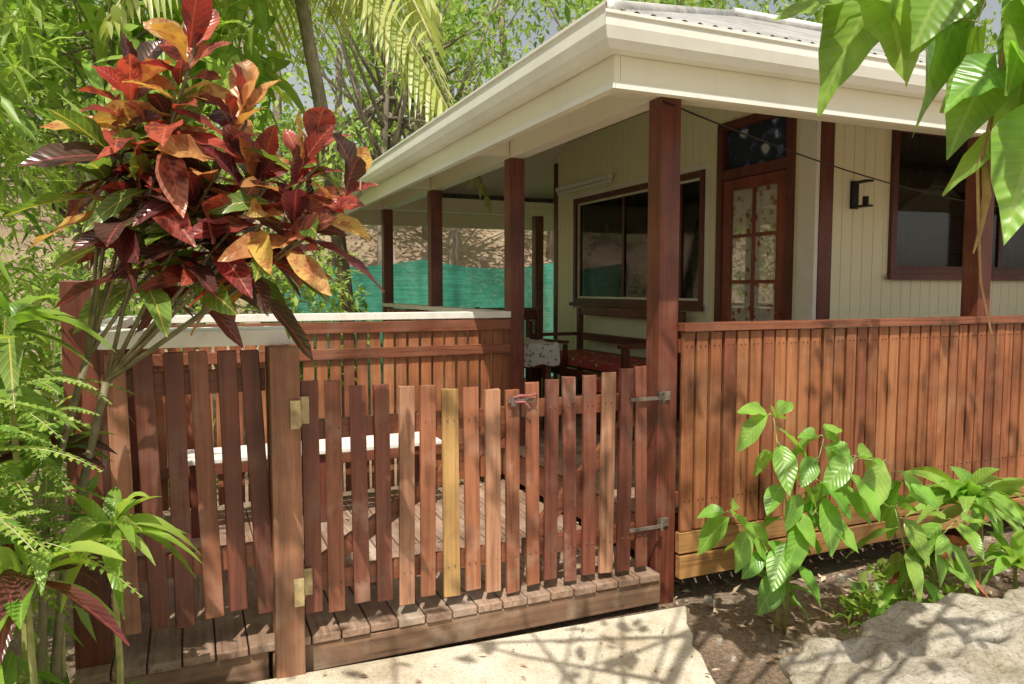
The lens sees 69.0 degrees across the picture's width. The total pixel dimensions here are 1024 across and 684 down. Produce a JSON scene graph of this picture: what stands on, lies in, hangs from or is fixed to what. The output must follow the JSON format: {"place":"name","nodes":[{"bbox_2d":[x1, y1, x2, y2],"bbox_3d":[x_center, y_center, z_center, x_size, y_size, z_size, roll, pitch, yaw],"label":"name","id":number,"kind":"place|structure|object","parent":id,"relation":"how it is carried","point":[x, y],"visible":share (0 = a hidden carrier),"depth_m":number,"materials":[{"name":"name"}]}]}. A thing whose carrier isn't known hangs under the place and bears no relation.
{"place":"outdoors","nodes":[
{"label":"outdoors","id":0,"kind":"place"},
{"bbox_2d":[245,606,715,683],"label":"concrete path","id":1,"kind":"structure","parent":0,"point":[546,657],"depth_m":3.09,"materials":[{"name":"beige concrete"}]},
{"bbox_2d":[143,484,718,683],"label":"fallen leaves","id":2,"kind":"object","parent":1,"relation":"on","point":[584,657],"visible":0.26,"depth_m":3.12,"materials":[{"name":"brown plant"}]},
{"bbox_2d":[0,135,1023,683],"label":"ground","id":3,"kind":"structure","parent":0,"point":[480,247],"depth_m":4.07,"materials":[{"name":"soil"}]},
{"bbox_2d":[1,651,29,683],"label":"dracaena plant","id":4,"kind":"object","parent":3,"relation":"on","point":[9,665],"visible":0.78,"depth_m":2.10,"materials":[{"name":"green plant"}]},
{"bbox_2d":[0,311,82,432],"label":"dracaena plant","id":5,"kind":"object","parent":3,"relation":"on","point":[25,394],"visible":0.53,"depth_m":2.17,"materials":[{"name":"green plant"}]},
{"bbox_2d":[0,0,97,285],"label":"leafy tree","id":6,"kind":"object","parent":3,"relation":"on","point":[59,8],"visible":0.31,"depth_m":6.33,"materials":[{"name":"green plant"}]},
{"bbox_2d":[0,334,99,683],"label":"garden shrub","id":7,"kind":"object","parent":3,"relation":"on","point":[47,674],"visible":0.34,"depth_m":2.48,"materials":[{"name":"green plant"}]},
{"bbox_2d":[0,291,114,683],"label":"dracaena plant","id":8,"kind":"object","parent":3,"relation":"on","point":[19,314],"visible":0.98,"depth_m":2.15,"materials":[{"name":"green plant"}]},
{"bbox_2d":[0,418,117,679],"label":"dracaena plant","id":9,"kind":"object","parent":3,"relation":"on","point":[77,444],"visible":0.43,"depth_m":2.39,"materials":[{"name":"green plant"}]},
{"bbox_2d":[0,527,129,683],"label":"dracaena plant","id":10,"kind":"object","parent":3,"relation":"on","point":[17,587],"visible":0.84,"depth_m":1.93,"materials":[{"name":"green plant"}]},
{"bbox_2d":[0,0,135,478],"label":"bamboo clump","id":11,"kind":"object","parent":3,"relation":"on","point":[14,22],"visible":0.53,"depth_m":3.10,"materials":[{"name":"green plant"}]},
{"bbox_2d":[0,372,142,607],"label":"fern plant","id":12,"kind":"object","parent":3,"relation":"on","point":[8,431],"visible":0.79,"depth_m":2.00,"materials":[{"name":"green plant"}]},
{"bbox_2d":[62,671,149,683],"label":"dracaena plant","id":13,"kind":"object","parent":3,"relation":"on","point":[65,680],"visible":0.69,"depth_m":2.44,"materials":[{"name":"green plant"}]},
{"bbox_2d":[0,188,217,534],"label":"garden shrub","id":14,"kind":"object","parent":3,"relation":"on","point":[58,251],"visible":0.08,"depth_m":4.96,"materials":[{"name":"green plant"}]},
{"bbox_2d":[49,487,203,683],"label":"dracaena plant","id":15,"kind":"object","parent":3,"relation":"on","point":[109,520],"visible":0.86,"depth_m":2.28,"materials":[{"name":"green plant"}]},
{"bbox_2d":[1,0,286,280],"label":"leafy tree","id":16,"kind":"object","parent":3,"relation":"on","point":[62,187],"visible":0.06,"depth_m":8.43,"materials":[{"name":"green plant"}]},
{"bbox_2d":[0,0,304,316],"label":"broadleaf tree","id":17,"kind":"object","parent":3,"relation":"on","point":[271,64],"visible":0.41,"depth_m":6.97,"materials":[{"name":"green plant"}]},
{"bbox_2d":[59,281,305,678],"bbox_3d":[-1.245,0.606,2.895,0.820,1.680,0.350,-2,4,-23],"label":"slat fence","id":18,"kind":"object","parent":3,"relation":"on","point":[272,552],"visible":0.82,"depth_m":2.84,"materials":[{"name":"brown wood"}]},
{"bbox_2d":[290,380,519,613],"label":"timber gate","id":19,"kind":"structure","parent":18,"relation":"attached to","point":[327,568],"depth_m":3.17,"materials":[{"name":"brown wood"}]},
{"bbox_2d":[508,393,537,408],"bbox_3d":[0.050,0.262,3.346,0.155,0.068,0.080,-2,4,-23],"label":"gate latch","id":20,"kind":"object","parent":19,"relation":"attached to","point":[514,401],"visible":0.99,"depth_m":3.31,"materials":[{"name":"metal"}]},
{"bbox_2d":[0,58,372,447],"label":"leafy tree","id":21,"kind":"object","parent":3,"relation":"on","point":[309,293],"visible":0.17,"depth_m":6.47,"materials":[{"name":"green plant"}]},
{"bbox_2d":[2,0,384,683],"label":"croton plant","id":22,"kind":"object","parent":3,"relation":"on","point":[170,200],"visible":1,"depth_m":2.38,"materials":[{"name":"red plant"}]},
{"bbox_2d":[82,0,490,416],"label":"palm tree","id":23,"kind":"object","parent":3,"relation":"on","point":[426,15],"visible":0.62,"depth_m":7.79,"materials":[{"name":"green plant"}]},
{"bbox_2d":[246,282,382,380],"bbox_3d":[-2.522,-0.121,10.815,2.738,1.923,1.304,-2,4,-23],"label":"garden shrub","id":24,"kind":"object","parent":3,"relation":"on","point":[364,304],"visible":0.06,"depth_m":10.65,"materials":[{"name":"green plant"}]},
{"bbox_2d":[74,479,659,683],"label":"landing deck","id":25,"kind":"structure","parent":3,"relation":"on","point":[371,629],"depth_m":3.26,"materials":[{"name":"brown wood"}]},
{"bbox_2d":[101,316,140,591],"bbox_3d":[-1.964,0.620,3.687,0.110,1.440,1.830,-2,4,-23],"label":"landing side railing","id":26,"kind":"object","parent":25,"relation":"on","point":[127,322],"visible":0.06,"depth_m":4.41,"materials":[{"name":"brown wood"}]},
{"bbox_2d":[187,432,441,537],"bbox_3d":[-1.220,0.855,4.579,1.550,0.445,0.340,-2,4,-23],"label":"landing bench","id":27,"kind":"object","parent":25,"relation":"on","point":[195,531],"visible":0.26,"depth_m":4.46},
{"bbox_2d":[133,311,510,512],"bbox_3d":[-1.150,0.404,4.960,2.486,1.190,0.140,-2,4,-23],"label":"landing railing","id":28,"kind":"object","parent":25,"relation":"on","point":[335,353],"visible":0.39,"depth_m":5.00,"materials":[{"name":"brown wood"}]},
{"bbox_2d":[210,0,569,264],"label":"leafy tree","id":29,"kind":"object","parent":3,"relation":"on","point":[387,118],"visible":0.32,"depth_m":13.00,"materials":[{"name":"green plant"}]},
{"bbox_2d":[260,248,553,391],"bbox_3d":[-0.465,-0.352,12.343,7.030,2.350,0.252,-2,4,-23],"label":"shade net fence","id":30,"kind":"object","parent":3,"relation":"on","point":[468,287],"visible":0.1,"depth_m":12.06,"materials":[{"name":"green fabric"}]},
{"bbox_2d":[0,0,826,265],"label":"forest","id":31,"kind":"object","parent":3,"relation":"on","point":[818,14],"depth_m":20.00,"materials":[{"name":"green plant"}]},
{"bbox_2d":[298,0,553,265],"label":"leafy tree","id":32,"kind":"object","parent":3,"relation":"on","point":[453,248],"visible":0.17,"depth_m":15.68,"materials":[{"name":"green plant"}]},
{"bbox_2d":[394,376,806,550],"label":"veranda deck","id":33,"kind":"structure","parent":3,"relation":"on","point":[541,460],"depth_m":5.07,"materials":[{"name":"brown wood"}]},
{"bbox_2d":[383,303,533,430],"bbox_3d":[0.092,0.144,7.591,1.990,1.035,3.720,-2,4,-23],"label":"side railing","id":34,"kind":"object","parent":33,"relation":"on","point":[416,308],"visible":0.2,"depth_m":6.92,"materials":[{"name":"brown wood"}]},
{"bbox_2d":[502,309,568,397],"bbox_3d":[0.222,0.157,7.310,0.480,0.950,0.480,-3,5,-35],"label":"armchair","id":35,"kind":"object","parent":33,"relation":"on","point":[530,316],"visible":0.34,"depth_m":7.47,"materials":[{"name":"brown wood"}]},
{"bbox_2d":[524,337,559,429],"bbox_3d":[0.046,0.341,6.301,0.406,0.726,0.786,-2,4,-23],"label":"dining table","id":36,"kind":"object","parent":33,"relation":"on","point":[543,352],"visible":0.28,"depth_m":5.96,"materials":[{"name":"stone"}]},
{"bbox_2d":[527,306,685,419],"bbox_3d":[0.840,0.155,7.262,0.660,0.960,1.920,-2,4,-23],"label":"garden bench","id":37,"kind":"object","parent":33,"relation":"on","point":[580,358],"visible":0.36,"depth_m":7.20,"materials":[{"name":"brown wood"}]},
{"bbox_2d":[553,104,1023,416],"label":"walls","id":38,"kind":"structure","parent":33,"relation":"on","point":[840,253],"depth_m":6.10,"materials":[{"name":"paint"}]},
{"bbox_2d":[556,174,612,194],"bbox_3d":[0.780,-1.733,8.249,0.060,0.083,1.200,-2,4,-23],"label":"fluorescent light","id":39,"kind":"object","parent":38,"relation":"attached to","point":[599,180],"visible":1,"depth_m":8.15,"materials":[{"name":"white plastic"}]},
{"bbox_2d":[569,169,705,310],"bbox_3d":[1.215,-0.950,7.499,0.159,1.210,2.420,-2,4,-23],"label":"side window","id":40,"kind":"structure","parent":38,"relation":"attached to","point":[622,214],"depth_m":7.61,"materials":[{"name":"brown wood"}]},
{"bbox_2d":[571,161,710,314],"bbox_3d":[1.189,-0.964,7.487,0.015,1.300,2.480,-2,4,-23],"label":"window architrave","id":41,"kind":"object","parent":38,"relation":"attached to","point":[698,167],"depth_m":6.41,"materials":[{"name":"brown paint"}]},
{"bbox_2d":[426,0,998,202],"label":"corrugated roof","id":42,"kind":"structure","parent":38,"relation":"on","point":[750,21],"depth_m":4.46,"materials":[{"name":"metal"}]},
{"bbox_2d":[714,113,796,418],"bbox_3d":[1.895,-0.529,5.891,0.135,2.500,0.860,-2,4,-23],"label":"entry door","id":43,"kind":"structure","parent":38,"relation":"attached to","point":[755,211],"depth_m":5.86,"materials":[{"name":"brown wood"}]},
{"bbox_2d":[850,179,873,208],"bbox_3d":[2.513,-1.062,5.351,0.070,0.200,0.149,-2,4,-23],"label":"wall lamp","id":44,"kind":"object","parent":38,"relation":"attached to","point":[854,194],"visible":1,"depth_m":5.39,"materials":[{"name":"black metal"}]},
{"bbox_2d":[887,130,1023,280],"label":"front window","id":45,"kind":"structure","parent":38,"relation":"attached to","point":[919,161],"depth_m":5.78,"materials":[{"name":"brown wood"}]},
{"bbox_2d":[675,315,1023,578],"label":"veranda railing","id":46,"kind":"object","parent":33,"relation":"attached to","point":[901,394],"visible":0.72,"depth_m":4.15,"materials":[{"name":"brown wood"}]},
{"bbox_2d":[497,0,784,64],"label":"leafy tree","id":47,"kind":"object","parent":3,"relation":"on","point":[590,2],"visible":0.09,"depth_m":16.84,"materials":[{"name":"green plant"}]},
{"bbox_2d":[381,97,994,604],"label":"veranda posts","id":48,"kind":"object","parent":3,"relation":"on","point":[663,263],"visible":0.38,"depth_m":3.78,"materials":[{"name":"brown wood"}]},
{"bbox_2d":[521,366,670,585],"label":"timber gate","id":49,"kind":"structure","parent":48,"relation":"attached to","point":[546,539],"depth_m":3.52,"materials":[{"name":"brown wood"}]},
{"bbox_2d":[327,0,996,230],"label":"gutter and fascia","id":50,"kind":"object","parent":48,"relation":"attached to","point":[600,50],"visible":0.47,"depth_m":3.38,"materials":[{"name":"white paint"}]},
{"bbox_2d":[362,91,979,217],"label":"veranda beams","id":51,"kind":"structure","parent":48,"relation":"on","point":[610,109],"depth_m":4.97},
{"bbox_2d":[442,110,947,198],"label":"soffit and ceiling","id":52,"kind":"structure","parent":48,"relation":"on","point":[539,175],"depth_m":9.25,"materials":[{"name":"paint"}]},
{"bbox_2d":[663,100,998,206],"bbox_3d":[2.548,-1.118,4.887,4.480,0.273,0.009,-3,5,-35],"label":"power cable","id":53,"kind":"object","parent":48,"relation":"attached to","point":[666,102],"visible":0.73,"depth_m":4.24,"materials":[{"name":"black metal"}]},
{"bbox_2d":[460,480,1022,661],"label":"leaf litter","id":54,"kind":"object","parent":3,"relation":"on","point":[778,655],"visible":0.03,"depth_m":3.94,"materials":[{"name":"brown plant"}]},
{"bbox_2d":[757,565,811,626],"bbox_3d":[1.291,1.223,3.553,0.314,0.318,0.326,0,4,-7],"label":"cordyline plant","id":55,"kind":"object","parent":3,"relation":"on","point":[762,573],"visible":0.23,"depth_m":3.54,"materials":[{"name":"green plant"}]},
{"bbox_2d":[697,400,939,634],"bbox_3d":[1.411,0.825,3.463,1.140,1.104,0.364,0,4,-6],"label":"sapling","id":56,"kind":"object","parent":3,"relation":"on","point":[877,488],"visible":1,"depth_m":3.41,"materials":[{"name":"green plant"}]},
{"bbox_2d":[742,0,1001,54],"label":"leafy tree","id":57,"kind":"object","parent":3,"relation":"on","point":[993,38],"visible":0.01,"depth_m":18.28,"materials":[{"name":"green plant"}]},
{"bbox_2d":[779,587,1023,683],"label":"limestone boulder","id":58,"kind":"object","parent":3,"relation":"on","point":[956,638],"visible":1,"depth_m":2.81,"materials":[{"name":"beige stone"}]},
{"bbox_2d":[830,557,972,633],"bbox_3d":[1.885,1.268,3.570,0.702,0.402,0.541,-2,4,-23],"label":"ground cover plant","id":59,"kind":"object","parent":3,"relation":"on","point":[857,591],"visible":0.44,"depth_m":3.58,"materials":[{"name":"green plant"}]},
{"bbox_2d":[845,495,990,618],"bbox_3d":[1.957,1.095,3.557,0.531,0.743,0.516,-4,6,-43],"label":"shade plant","id":60,"kind":"object","parent":3,"relation":"on","point":[921,549],"visible":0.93,"depth_m":3.48,"materials":[{"name":"green plant"}]},
{"bbox_2d":[889,535,988,602],"bbox_3d":[2.053,1.136,3.601,0.461,0.484,0.417,2,5,31],"label":"cordyline plant","id":61,"kind":"object","parent":3,"relation":"on","point":[954,568],"visible":0.38,"depth_m":3.49,"materials":[{"name":"green plant"}]},
{"bbox_2d":[895,466,1023,592],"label":"cordyline plant","id":62,"kind":"object","parent":3,"relation":"on","point":[968,494],"visible":0.91,"depth_m":3.75,"materials":[{"name":"green plant"}]},
{"bbox_2d":[930,466,1023,583],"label":"cordyline plant","id":63,"kind":"object","parent":3,"relation":"on","point":[1009,486],"visible":0.31,"depth_m":4.00,"materials":[{"name":"green plant"}]},
{"bbox_2d":[936,530,1023,588],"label":"cordyline plant","id":64,"kind":"object","parent":3,"relation":"on","point":[1012,557],"visible":0.92,"depth_m":3.60,"materials":[{"name":"green plant"}]},
{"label":"shade tree","id":65,"kind":"object","parent":3,"relation":"on","visible":0},
{"bbox_2d":[773,0,1023,244],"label":"overhanging branch","id":66,"kind":"object","parent":65,"relation":"attached to","point":[982,88],"visible":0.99,"depth_m":1.90,"materials":[{"name":"green plant"}]},
{"bbox_2d":[972,39,1004,353],"bbox_3d":[1.222,-0.402,1.909,0.102,0.871,0.028,-1,4,-11],"label":"hanging vine","id":67,"kind":"object","parent":66,"relation":"hanging from","point":[982,211],"visible":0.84,"depth_m":1.90,"materials":[{"name":"plant"}]},
{"bbox_2d":[24,0,1001,155],"label":"sky","id":68,"kind":"structure","parent":0,"point":[987,12],"materials":[{"name":"white"}]},
{"bbox_2d":[596,375,633,440],"bbox_3d":[0.909,0.510,5.869,0.460,0.450,0.510,-2,4,-23],"label":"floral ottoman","id":69,"kind":"object","parent":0,"point":[598,419],"visible":0.06,"depth_m":5.83,"materials":[{"name":"brown fabric"}]},
{"bbox_2d":[675,530,1010,671],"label":"gravel","id":70,"kind":"structure","parent":0,"point":[840,578],"depth_m":3.97,"materials":[{"name":"gravel"}]}
]}

